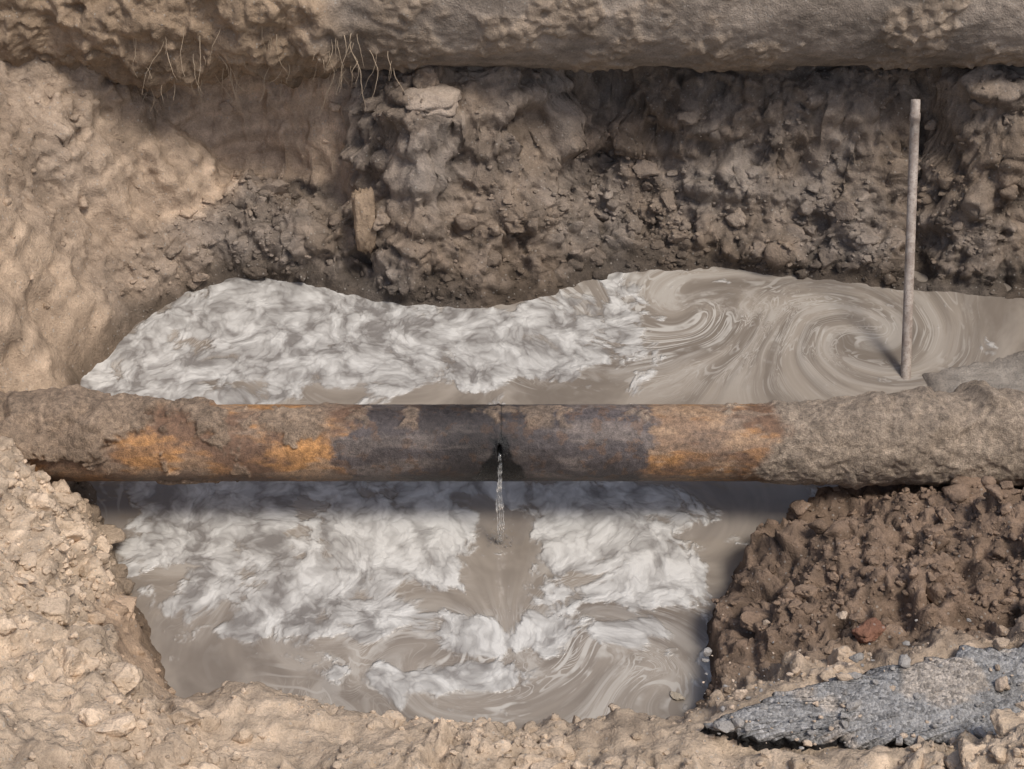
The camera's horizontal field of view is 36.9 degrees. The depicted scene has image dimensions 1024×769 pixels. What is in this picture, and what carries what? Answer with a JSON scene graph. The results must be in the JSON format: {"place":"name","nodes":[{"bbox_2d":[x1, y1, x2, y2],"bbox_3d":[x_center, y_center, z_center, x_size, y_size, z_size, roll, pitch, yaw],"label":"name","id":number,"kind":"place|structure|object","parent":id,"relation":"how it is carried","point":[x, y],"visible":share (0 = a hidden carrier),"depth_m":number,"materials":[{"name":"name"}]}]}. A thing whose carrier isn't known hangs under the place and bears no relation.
{"place":"outdoors","nodes":[
{"label":"outdoors","id":0,"kind":"place"},
{"bbox_2d":[0,56,1023,768],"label":"ground","id":1,"kind":"structure","parent":0,"point":[134,182],"depth_m":6.71,"materials":[{"name":"soil"}]},
{"bbox_2d":[133,29,403,116],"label":"hanging roots","id":2,"kind":"object","parent":1,"relation":"hanging from","point":[341,74],"visible":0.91,"depth_m":6.46,"materials":[{"name":"beige plant"}]},
{"bbox_2d":[351,187,376,253],"bbox_3d":[-0.650,-0.726,6.776,0.101,0.310,0.174,-6,40,-7],"label":"piece of wood","id":3,"kind":"object","parent":1,"relation":"on","point":[363,204],"visible":0.96,"depth_m":6.72,"materials":[{"name":"wood"}]},
{"bbox_2d":[404,83,461,118],"bbox_3d":[-0.344,-1.221,6.621,0.260,0.124,0.206,0,40,0],"label":"pale stone","id":4,"kind":"object","parent":1,"relation":"on","point":[442,99],"visible":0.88,"depth_m":6.56,"materials":[{"name":"stone"}]},
{"bbox_2d":[0,380,1023,489],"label":"steel pipe","id":5,"kind":"object","parent":1,"relation":"on","point":[923,435],"visible":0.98,"depth_m":5.47,"materials":[{"name":"brown metal"}]},
{"bbox_2d":[0,0,1023,97],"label":"concrete pipe","id":6,"kind":"object","parent":1,"relation":"on","point":[411,36],"visible":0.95,"depth_m":6.35,"materials":[{"name":"brown concrete"}]},
{"bbox_2d":[0,63,1023,768],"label":"soil clods","id":7,"kind":"object","parent":1,"relation":"on","point":[118,725],"visible":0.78,"depth_m":5.16,"materials":[{"name":"brown soil"}]},
{"bbox_2d":[700,644,1023,751],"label":"asphalt slab","id":8,"kind":"structure","parent":1,"relation":"on","point":[961,677],"depth_m":4.47,"materials":[{"name":"grey asphalt"}]},
{"bbox_2d":[852,617,885,643],"bbox_3d":[1.129,0.781,4.861,0.105,0.050,0.070,-23,45,-25],"label":"brick fragment","id":9,"kind":"object","parent":1,"relation":"on","point":[870,630],"visible":1,"depth_m":4.84,"materials":[{"name":"brick"}]},
{"bbox_2d":[80,267,1023,730],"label":"muddy water","id":10,"kind":"structure","parent":0,"point":[432,599],"depth_m":5.84,"materials":[{"name":"liquid"}]},
{"bbox_2d":[487,453,513,546],"bbox_3d":[-0.044,0.418,5.585,0.101,0.417,0.126,0,40,0],"label":"water jet","id":11,"kind":"object","parent":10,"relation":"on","point":[500,525],"visible":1,"depth_m":5.58,"materials":[{"name":"white liquid"}]},
{"bbox_2d":[670,691,684,699],"bbox_3d":[0.553,1.047,5.145,0.058,0.014,0.031,14,42,16],"label":"wood chip","id":12,"kind":"object","parent":10,"relation":"on","point":[675,695],"visible":1,"depth_m":5.14,"materials":[{"name":"wood"}]},
{"bbox_2d":[900,99,920,379],"bbox_3d":[1.663,-0.560,6.416,0.045,1.019,0.790,1,40,2],"label":"metal rod","id":13,"kind":"object","parent":10,"relation":"in","point":[908,294],"visible":0.86,"depth_m":6.40,"materials":[{"name":"grey metal"}]}
]}

